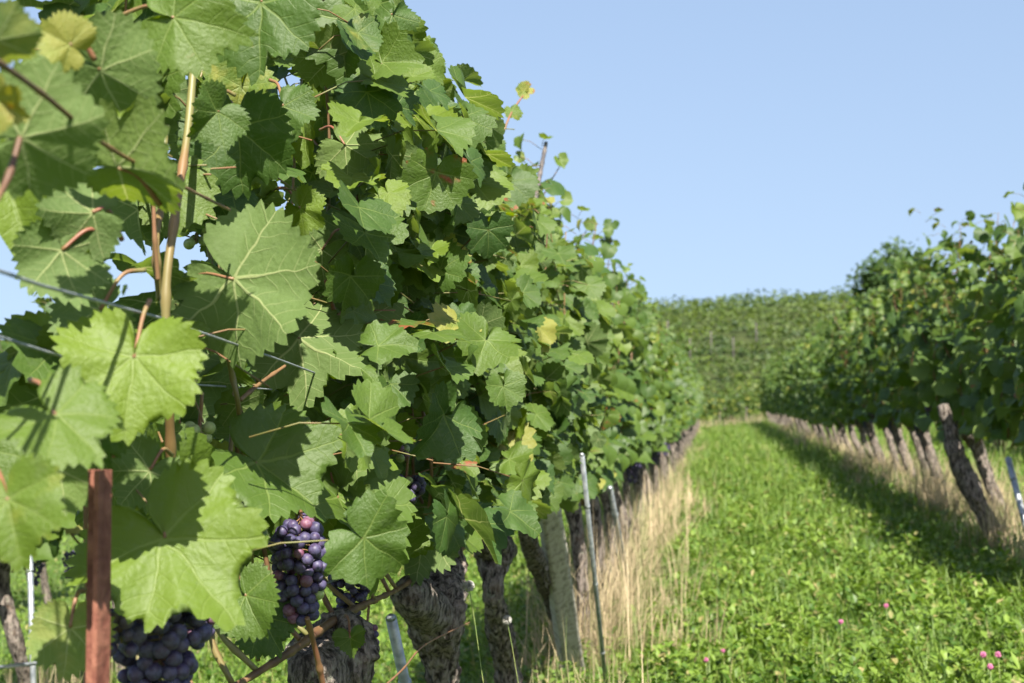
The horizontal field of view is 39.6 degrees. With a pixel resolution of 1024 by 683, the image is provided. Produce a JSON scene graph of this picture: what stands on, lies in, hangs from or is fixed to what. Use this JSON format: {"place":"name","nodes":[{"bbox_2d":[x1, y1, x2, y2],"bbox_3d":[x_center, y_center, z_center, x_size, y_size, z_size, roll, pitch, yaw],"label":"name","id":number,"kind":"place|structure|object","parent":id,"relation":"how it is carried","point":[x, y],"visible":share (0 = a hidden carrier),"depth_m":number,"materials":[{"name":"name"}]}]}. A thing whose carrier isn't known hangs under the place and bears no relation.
{"place":"outdoors","nodes":[
{"label":"outdoors","id":0,"kind":"place"},
{"bbox_2d":[0,335,277,390],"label":"trellis wire","id":1,"kind":"object","parent":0,"point":[29,346],"visible":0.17,"depth_m":1.10,"materials":[{"name":"grey metal"}]},
{"bbox_2d":[0,298,992,425],"bbox_3d":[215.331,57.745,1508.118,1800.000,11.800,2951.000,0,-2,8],"label":"hill","id":2,"kind":"structure","parent":0,"point":[741,336],"depth_m":102.64,"materials":[{"name":"green plant"}]},
{"bbox_2d":[215,281,1023,424],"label":"hillside vineyard","id":3,"kind":"object","parent":2,"relation":"on","point":[732,305],"visible":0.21,"depth_m":105.82,"materials":[{"name":"green plant"}]},
{"bbox_2d":[710,331,711,360],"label":"vineyard post","id":4,"kind":"object","parent":2,"relation":"on","point":[711,343],"visible":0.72,"depth_m":93.63,"materials":[{"name":"grey wood"}]},
{"bbox_2d":[844,236,946,346],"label":"tree","id":5,"kind":"object","parent":2,"relation":"on","point":[873,274],"visible":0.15,"depth_m":75.89,"materials":[{"name":"green plant"}]},
{"bbox_2d":[0,414,1023,682],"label":"dry grass","id":6,"kind":"structure","parent":0,"point":[626,590],"depth_m":7.30,"materials":[{"name":"beige plant"}]},
{"bbox_2d":[0,418,1023,682],"bbox_3d":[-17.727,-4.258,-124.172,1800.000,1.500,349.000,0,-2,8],"label":"ground","id":7,"kind":"structure","parent":0,"point":[60,590],"depth_m":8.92,"materials":[{"name":"green plant"}]},
{"bbox_2d":[26,556,36,682],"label":"metal stake","id":8,"kind":"object","parent":7,"relation":"on","point":[30,582],"visible":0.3,"depth_m":4.84,"materials":[{"name":"metal"}]},
{"bbox_2d":[40,562,52,603],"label":"grapevine","id":9,"kind":"object","parent":7,"relation":"on","point":[44,583],"depth_m":9.90,"materials":[{"name":"brown plant"}]},
{"bbox_2d":[0,292,108,682],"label":"grapevine","id":10,"kind":"object","parent":7,"relation":"on","point":[46,551],"visible":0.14,"depth_m":5.25,"materials":[{"name":"green plant"}]},
{"bbox_2d":[30,297,124,682],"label":"grapevine","id":11,"kind":"object","parent":7,"relation":"on","point":[72,532],"visible":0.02,"depth_m":5.66,"materials":[{"name":"green plant"}]},
{"bbox_2d":[86,469,111,682],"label":"steel post","id":12,"kind":"object","parent":7,"relation":"on","point":[98,608],"visible":0.9,"depth_m":1.08,"materials":[{"name":"brown metal"}]},
{"bbox_2d":[121,284,199,653],"bbox_3d":[-1.631,0.673,6.880,0.486,1.853,0.910,0,-2,5],"label":"grapevine","id":13,"kind":"object","parent":7,"relation":"on","point":[123,291],"visible":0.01,"depth_m":6.61,"materials":[{"name":"green plant"}]},
{"bbox_2d":[0,0,418,682],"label":"grapevine","id":14,"kind":"object","parent":7,"relation":"on","point":[106,88],"visible":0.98,"depth_m":1.25,"materials":[{"name":"green plant"}]},
{"bbox_2d":[141,0,541,682],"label":"grapevine","id":15,"kind":"object","parent":7,"relation":"on","point":[387,194],"visible":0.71,"depth_m":1.96,"materials":[{"name":"green plant"}]},
{"bbox_2d":[385,613,411,682],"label":"metal stake","id":16,"kind":"object","parent":7,"relation":"on","point":[396,642],"visible":1,"depth_m":2.33,"materials":[{"name":"metal"}]},
{"bbox_2d":[321,0,577,682],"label":"grapevine","id":17,"kind":"object","parent":7,"relation":"on","point":[428,600],"visible":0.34,"depth_m":2.78,"materials":[{"name":"green plant"}]},
{"bbox_2d":[463,580,483,682],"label":"dandelion","id":18,"kind":"object","parent":7,"relation":"on","point":[468,586],"visible":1,"depth_m":2.44,"materials":[{"name":"green plant"}]},
{"bbox_2d":[502,615,518,682],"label":"dandelion","id":19,"kind":"object","parent":7,"relation":"on","point":[506,620],"visible":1,"depth_m":2.88,"materials":[{"name":"plant"}]},
{"bbox_2d":[473,81,620,682],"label":"grapevine","id":20,"kind":"object","parent":7,"relation":"on","point":[581,323],"visible":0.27,"depth_m":3.63,"materials":[{"name":"green plant"}]},
{"bbox_2d":[539,508,586,678],"bbox_3d":[0.179,0.923,4.748,0.097,0.855,1.043,0,-2,8],"label":"wooden post","id":21,"kind":"object","parent":7,"relation":"on","point":[555,550],"visible":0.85,"depth_m":4.59,"materials":[{"name":"grey wood"}]},
{"bbox_2d":[514,133,620,652],"bbox_3d":[0.158,0.324,5.257,0.461,2.007,1.129,-1,-2,13],"label":"grapevine","id":22,"kind":"object","parent":7,"relation":"on","point":[577,539],"visible":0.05,"depth_m":5.24,"materials":[{"name":"green plant"}]},
{"bbox_2d":[517,141,618,621],"bbox_3d":[0.210,0.684,5.433,0.542,2.665,3.277,0,-2,8],"label":"grapevine","id":23,"kind":"object","parent":7,"relation":"on","point":[532,551],"visible":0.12,"depth_m":4.36,"materials":[{"name":"green plant"}]},
{"bbox_2d":[0,269,341,383],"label":"trellis wire","id":24,"kind":"object","parent":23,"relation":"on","point":[18,277],"visible":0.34,"depth_m":1.08,"materials":[{"name":"grey metal"}]},
{"bbox_2d":[580,453,606,682],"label":"metal stake","id":25,"kind":"object","parent":7,"relation":"on","point":[591,543],"visible":1,"depth_m":4.20,"materials":[{"name":"metal"}]},
{"bbox_2d":[555,206,632,612],"bbox_3d":[0.267,0.424,6.034,0.503,1.864,1.146,0,-2,7],"label":"grapevine","id":26,"kind":"object","parent":7,"relation":"on","point":[619,384],"visible":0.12,"depth_m":5.93,"materials":[{"name":"green plant"}]},
{"bbox_2d":[0,580,336,668],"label":"trellis wire","id":27,"kind":"object","parent":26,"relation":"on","point":[27,663],"visible":0.06,"depth_m":1.24,"materials":[{"name":"grey metal"}]},
{"bbox_2d":[573,234,639,589],"bbox_3d":[0.382,0.464,6.794,0.470,1.844,1.097,0,-2,8],"label":"grapevine","id":28,"kind":"object","parent":7,"relation":"on","point":[624,348],"visible":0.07,"depth_m":6.71,"materials":[{"name":"green plant"}]},
{"bbox_2d":[607,485,629,583],"bbox_3d":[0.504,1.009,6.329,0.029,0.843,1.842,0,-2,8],"label":"metal stake","id":29,"kind":"object","parent":7,"relation":"on","point":[615,514],"visible":0.59,"depth_m":5.74,"materials":[{"name":"metal"}]},
{"bbox_2d":[592,218,663,562],"bbox_3d":[0.531,0.356,7.642,0.581,2.144,1.231,0,-2,4],"label":"grapevine","id":30,"kind":"object","parent":7,"relation":"on","point":[637,427],"visible":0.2,"depth_m":7.58,"materials":[{"name":"green plant"}]},
{"bbox_2d":[612,272,665,538],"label":"grapevine","id":31,"kind":"object","parent":7,"relation":"on","point":[659,406],"visible":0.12,"depth_m":8.33,"materials":[{"name":"green plant"}]},
{"bbox_2d":[618,279,662,521],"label":"grapevine","id":32,"kind":"object","parent":7,"relation":"on","point":[657,384],"visible":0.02,"depth_m":9.86,"materials":[{"name":"green plant"}]},
{"bbox_2d":[629,297,661,527],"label":"grapevine","id":33,"kind":"object","parent":7,"relation":"on","point":[637,486],"visible":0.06,"depth_m":9.21,"materials":[{"name":"green plant"}]},
{"bbox_2d":[639,291,676,512],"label":"grapevine","id":34,"kind":"object","parent":7,"relation":"on","point":[656,455],"visible":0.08,"depth_m":10.87,"materials":[{"name":"green plant"}]},
{"bbox_2d":[644,302,672,499],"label":"grapevine","id":35,"kind":"object","parent":7,"relation":"on","point":[665,388],"visible":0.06,"depth_m":11.53,"materials":[{"name":"green plant"}]},
{"bbox_2d":[640,297,676,493],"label":"grapevine","id":36,"kind":"object","parent":7,"relation":"on","point":[671,413],"visible":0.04,"depth_m":13.16,"materials":[{"name":"green plant"}]},
{"bbox_2d":[647,302,680,492],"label":"grapevine","id":37,"kind":"object","parent":7,"relation":"on","point":[669,377],"visible":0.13,"depth_m":12.46,"materials":[{"name":"green plant"}]},
{"bbox_2d":[653,311,684,492],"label":"grapevine","id":38,"kind":"object","parent":7,"relation":"on","point":[677,377],"visible":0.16,"depth_m":13.85,"materials":[{"name":"green plant"}]},
{"bbox_2d":[658,332,681,477],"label":"grapevine","id":39,"kind":"object","parent":7,"relation":"on","point":[678,434],"depth_m":14.71,"materials":[{"name":"green plant"}]},
{"bbox_2d":[668,336,682,465],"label":"grapevine","id":40,"kind":"object","parent":7,"relation":"on","point":[680,420],"visible":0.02,"depth_m":16.30,"materials":[{"name":"green plant"}]},
{"bbox_2d":[668,351,685,477],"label":"grapevine","id":41,"kind":"object","parent":7,"relation":"on","point":[680,387],"visible":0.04,"depth_m":15.68,"materials":[{"name":"green plant"}]},
{"bbox_2d":[668,327,691,474],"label":"grapevine","id":42,"kind":"object","parent":7,"relation":"on","point":[685,407],"visible":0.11,"depth_m":17.03,"materials":[{"name":"green plant"}]},
{"bbox_2d":[672,342,688,465],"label":"grapevine","id":43,"kind":"object","parent":7,"relation":"on","point":[684,420],"visible":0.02,"depth_m":18.63,"materials":[{"name":"green plant"}]},
{"bbox_2d":[672,335,694,458],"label":"grapevine","id":44,"kind":"object","parent":7,"relation":"on","point":[691,371],"visible":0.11,"depth_m":21.05,"materials":[{"name":"green plant"}]},
{"bbox_2d":[676,343,690,462],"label":"grapevine","id":45,"kind":"object","parent":7,"relation":"on","point":[686,421],"visible":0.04,"depth_m":19.36,"materials":[{"name":"green plant"}]},
{"bbox_2d":[676,348,690,435],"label":"grapevine","id":46,"kind":"object","parent":7,"relation":"on","point":[684,391],"visible":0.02,"depth_m":18.15,"materials":[{"name":"green plant"}]},
{"bbox_2d":[675,340,695,452],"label":"grapevine","id":47,"kind":"object","parent":7,"relation":"on","point":[680,341],"visible":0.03,"depth_m":22.64,"materials":[{"name":"green plant"}]},
{"bbox_2d":[679,362,692,460],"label":"grapevine","id":48,"kind":"object","parent":7,"relation":"on","point":[689,392],"visible":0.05,"depth_m":20.23,"materials":[{"name":"green plant"}]},
{"bbox_2d":[682,356,692,451],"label":"grapevine","id":49,"kind":"object","parent":7,"relation":"on","point":[683,357],"depth_m":21.83,"materials":[{"name":"green plant"}]},
{"bbox_2d":[678,348,697,448],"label":"grapevine","id":50,"kind":"object","parent":7,"relation":"on","point":[692,385],"visible":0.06,"depth_m":24.26,"materials":[{"name":"green plant"}]},
{"bbox_2d":[682,348,697,446],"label":"grapevine","id":51,"kind":"object","parent":7,"relation":"on","point":[694,368],"visible":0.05,"depth_m":24.98,"materials":[{"name":"green plant"}]},
{"bbox_2d":[686,373,700,448],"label":"grapevine","id":52,"kind":"object","parent":7,"relation":"on","point":[695,409],"visible":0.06,"depth_m":26.49,"materials":[{"name":"green plant"}]},
{"bbox_2d":[688,375,698,446],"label":"grapevine","id":53,"kind":"object","parent":7,"relation":"on","point":[696,398],"visible":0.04,"depth_m":25.70,"materials":[{"name":"green plant"}]},
{"bbox_2d":[689,358,699,437],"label":"grapevine","id":54,"kind":"object","parent":7,"relation":"on","point":[695,401],"visible":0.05,"depth_m":28.95,"materials":[{"name":"green plant"}]},
{"bbox_2d":[690,366,699,442],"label":"grapevine","id":55,"kind":"object","parent":7,"relation":"on","point":[692,432],"visible":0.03,"depth_m":29.83,"materials":[{"name":"green plant"}]},
{"bbox_2d":[693,362,701,432],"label":"grapevine","id":56,"kind":"object","parent":7,"relation":"on","point":[698,391],"visible":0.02,"depth_m":32.98,"materials":[{"name":"green plant"}]},
{"bbox_2d":[695,375,702,435],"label":"grapevine","id":57,"kind":"object","parent":7,"relation":"on","point":[700,392],"visible":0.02,"depth_m":34.38,"materials":[{"name":"green plant"}]},
{"bbox_2d":[695,369,704,426],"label":"grapevine","id":58,"kind":"object","parent":7,"relation":"on","point":[702,395],"visible":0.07,"depth_m":39.06,"materials":[{"name":"green plant"}]},
{"bbox_2d":[700,384,706,416],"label":"grapevine","id":59,"kind":"object","parent":7,"relation":"on","point":[703,414],"visible":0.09,"depth_m":46.58,"materials":[{"name":"green plant"}]},
{"bbox_2d":[704,382,734,418],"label":"grapevine","id":60,"kind":"object","parent":7,"relation":"on","point":[719,409],"visible":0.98,"depth_m":46.40,"materials":[{"name":"green plant"}]},
{"bbox_2d":[729,374,760,419],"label":"grapevine","id":61,"kind":"object","parent":7,"relation":"on","point":[746,402],"visible":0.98,"depth_m":46.34,"materials":[{"name":"green plant"}]},
{"bbox_2d":[753,379,761,410],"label":"grapevine","id":62,"kind":"object","parent":7,"relation":"on","point":[758,408],"visible":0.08,"depth_m":46.27,"materials":[{"name":"green plant"}]},
{"bbox_2d":[758,368,769,421],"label":"grapevine","id":63,"kind":"object","parent":7,"relation":"on","point":[759,395],"visible":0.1,"depth_m":43.12,"materials":[{"name":"green plant"}]},
{"bbox_2d":[759,354,774,422],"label":"grapevine","id":64,"kind":"object","parent":7,"relation":"on","point":[761,385],"visible":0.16,"depth_m":41.24,"materials":[{"name":"green plant"}]},
{"bbox_2d":[761,358,776,425],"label":"grapevine","id":65,"kind":"object","parent":7,"relation":"on","point":[763,396],"visible":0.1,"depth_m":40.26,"materials":[{"name":"green plant"}]},
{"bbox_2d":[761,346,778,423],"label":"grapevine","id":66,"kind":"object","parent":7,"relation":"on","point":[764,382],"visible":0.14,"depth_m":39.24,"materials":[{"name":"green plant"}]},
{"bbox_2d":[764,360,777,421],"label":"grapevine","id":67,"kind":"object","parent":7,"relation":"on","point":[766,408],"visible":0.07,"depth_m":38.26,"materials":[{"name":"green plant"}]},
{"bbox_2d":[763,363,780,423],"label":"grapevine","id":68,"kind":"object","parent":7,"relation":"on","point":[766,379],"visible":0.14,"depth_m":37.23,"materials":[{"name":"green plant"}]},
{"bbox_2d":[767,361,778,416],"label":"grapevine","id":69,"kind":"object","parent":7,"relation":"on","point":[769,387],"visible":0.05,"depth_m":36.18,"materials":[{"name":"green plant"}]},
{"bbox_2d":[768,361,782,423],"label":"grapevine","id":70,"kind":"object","parent":7,"relation":"on","point":[770,402],"visible":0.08,"depth_m":34.91,"materials":[{"name":"green plant"}]},
{"bbox_2d":[767,350,784,425],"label":"grapevine","id":71,"kind":"object","parent":7,"relation":"on","point":[770,395],"visible":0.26,"depth_m":34.20,"materials":[{"name":"green plant"}]},
{"bbox_2d":[769,358,786,426],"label":"grapevine","id":72,"kind":"object","parent":7,"relation":"on","point":[774,394],"visible":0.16,"depth_m":33.12,"materials":[{"name":"green plant"}]},
{"bbox_2d":[771,356,790,424],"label":"grapevine","id":73,"kind":"object","parent":7,"relation":"on","point":[777,386],"visible":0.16,"depth_m":31.14,"materials":[{"name":"green plant"}]},
{"bbox_2d":[773,350,788,424],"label":"grapevine","id":74,"kind":"object","parent":7,"relation":"on","point":[776,391],"visible":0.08,"depth_m":32.16,"materials":[{"name":"green plant"}]},
{"bbox_2d":[777,348,793,425],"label":"grapevine","id":75,"kind":"object","parent":7,"relation":"on","point":[780,398],"visible":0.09,"depth_m":30.37,"materials":[{"name":"green plant"}]},
{"bbox_2d":[781,351,797,431],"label":"grapevine","id":76,"kind":"object","parent":7,"relation":"on","point":[783,374],"visible":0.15,"depth_m":29.31,"materials":[{"name":"green plant"}]},
{"bbox_2d":[779,349,801,434],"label":"grapevine","id":77,"kind":"object","parent":7,"relation":"on","point":[784,400],"visible":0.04,"depth_m":28.23,"materials":[{"name":"green plant"}]},
{"bbox_2d":[781,337,809,431],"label":"grapevine","id":78,"kind":"object","parent":7,"relation":"on","point":[787,385],"visible":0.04,"depth_m":27.44,"materials":[{"name":"green plant"}]},
{"bbox_2d":[782,328,810,433],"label":"grapevine","id":79,"kind":"object","parent":7,"relation":"on","point":[790,371],"visible":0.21,"depth_m":26.38,"materials":[{"name":"green plant"}]},
{"bbox_2d":[786,340,809,432],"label":"grapevine","id":80,"kind":"object","parent":7,"relation":"on","point":[793,392],"visible":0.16,"depth_m":25.36,"materials":[{"name":"green plant"}]},
{"bbox_2d":[793,345,816,437],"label":"grapevine","id":81,"kind":"object","parent":7,"relation":"on","point":[796,382],"visible":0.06,"depth_m":24.47,"materials":[{"name":"green plant"}]},
{"bbox_2d":[792,313,823,438],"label":"grapevine","id":82,"kind":"object","parent":7,"relation":"on","point":[797,373],"visible":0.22,"depth_m":23.37,"materials":[{"name":"green plant"}]},
{"bbox_2d":[796,342,822,441],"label":"grapevine","id":83,"kind":"object","parent":7,"relation":"on","point":[801,385],"visible":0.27,"depth_m":22.45,"materials":[{"name":"green plant"}]},
{"bbox_2d":[802,332,827,444],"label":"grapevine","id":84,"kind":"object","parent":7,"relation":"on","point":[806,388],"visible":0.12,"depth_m":21.36,"materials":[{"name":"green plant"}]},
{"bbox_2d":[806,342,833,441],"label":"grapevine","id":85,"kind":"object","parent":7,"relation":"on","point":[813,420],"visible":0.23,"depth_m":20.45,"materials":[{"name":"green plant"}]},
{"bbox_2d":[809,314,840,447],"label":"grapevine","id":86,"kind":"object","parent":7,"relation":"on","point":[817,358],"visible":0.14,"depth_m":19.34,"materials":[{"name":"green plant"}]},
{"bbox_2d":[812,327,847,448],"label":"grapevine","id":87,"kind":"object","parent":7,"relation":"on","point":[819,393],"visible":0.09,"depth_m":18.43,"materials":[{"name":"green plant"}]},
{"bbox_2d":[817,302,856,454],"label":"grapevine","id":88,"kind":"object","parent":7,"relation":"on","point":[826,392],"visible":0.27,"depth_m":17.53,"materials":[{"name":"green plant"}]},
{"bbox_2d":[839,619,843,640],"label":"clover flower","id":89,"kind":"object","parent":7,"relation":"on","point":[841,621],"visible":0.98,"depth_m":5.05,"materials":[{"name":"pink plant"}]},
{"bbox_2d":[821,293,866,456],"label":"grapevine","id":90,"kind":"object","parent":7,"relation":"on","point":[834,387],"visible":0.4,"depth_m":16.32,"materials":[{"name":"green plant"}]},
{"bbox_2d":[828,313,873,458],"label":"grapevine","id":91,"kind":"object","parent":7,"relation":"on","point":[840,412],"visible":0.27,"depth_m":15.46,"materials":[{"name":"green plant"}]},
{"bbox_2d":[837,299,883,466],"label":"grapevine","id":92,"kind":"object","parent":7,"relation":"on","point":[852,389],"visible":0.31,"depth_m":14.49,"materials":[{"name":"green plant"}]},
{"bbox_2d":[855,288,901,473],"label":"grapevine","id":93,"kind":"object","parent":7,"relation":"on","point":[869,331],"visible":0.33,"depth_m":13.41,"materials":[{"name":"green plant"}]},
{"bbox_2d":[865,284,914,476],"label":"grapevine","id":94,"kind":"object","parent":7,"relation":"on","point":[878,374],"visible":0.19,"depth_m":12.45,"materials":[{"name":"green plant"}]},
{"bbox_2d":[873,255,928,474],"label":"grapevine","id":95,"kind":"object","parent":7,"relation":"on","point":[886,351],"visible":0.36,"depth_m":11.48,"materials":[{"name":"green plant"}]},
{"bbox_2d":[890,250,947,493],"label":"grapevine","id":96,"kind":"object","parent":7,"relation":"on","point":[901,367],"visible":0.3,"depth_m":10.33,"materials":[{"name":"green plant"}]},
{"bbox_2d":[895,207,981,432],"bbox_3d":[2.917,0.214,9.575,0.580,2.191,1.005,0,-2,7],"label":"grapevine","id":97,"kind":"object","parent":7,"relation":"on","point":[928,377],"visible":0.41,"depth_m":9.47,"materials":[{"name":"green plant"}]},
{"bbox_2d":[914,222,1010,511],"bbox_3d":[2.770,0.281,8.570,0.570,1.963,1.015,0,-2,6],"label":"grapevine","id":98,"kind":"object","parent":7,"relation":"on","point":[951,386],"visible":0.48,"depth_m":8.54,"materials":[{"name":"green plant"}]},
{"bbox_2d":[937,213,1023,537],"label":"grapevine","id":99,"kind":"object","parent":7,"relation":"on","point":[980,417],"visible":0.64,"depth_m":7.57,"materials":[{"name":"green plant"}]},
{"bbox_2d":[980,651,985,670],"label":"clover flower","id":100,"kind":"object","parent":7,"relation":"on","point":[983,654],"visible":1,"depth_m":4.21,"materials":[{"name":"pink plant"}]},
{"bbox_2d":[987,664,992,682],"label":"clover flower","id":101,"kind":"object","parent":7,"relation":"on","point":[989,666],"visible":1,"depth_m":4.01,"materials":[{"name":"pink plant"}]},
{"bbox_2d":[995,651,1000,680],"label":"clover flower","id":102,"kind":"object","parent":7,"relation":"on","point":[997,655],"visible":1,"depth_m":4.16,"materials":[{"name":"pink plant"}]},
{"bbox_2d":[983,184,1023,442],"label":"grapevine","id":103,"kind":"object","parent":7,"relation":"on","point":[1010,375],"visible":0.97,"depth_m":6.73,"materials":[{"name":"green plant"}]},
{"bbox_2d":[1005,456,1023,527],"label":"metal stake","id":104,"kind":"object","parent":7,"relation":"on","point":[1013,479],"visible":0.98,"depth_m":7.04,"materials":[{"name":"metal"}]},
{"bbox_2d":[0,0,1023,332],"label":"sky","id":105,"kind":"structure","parent":0,"point":[734,146],"materials":[{"name":"blue"}]}
]}

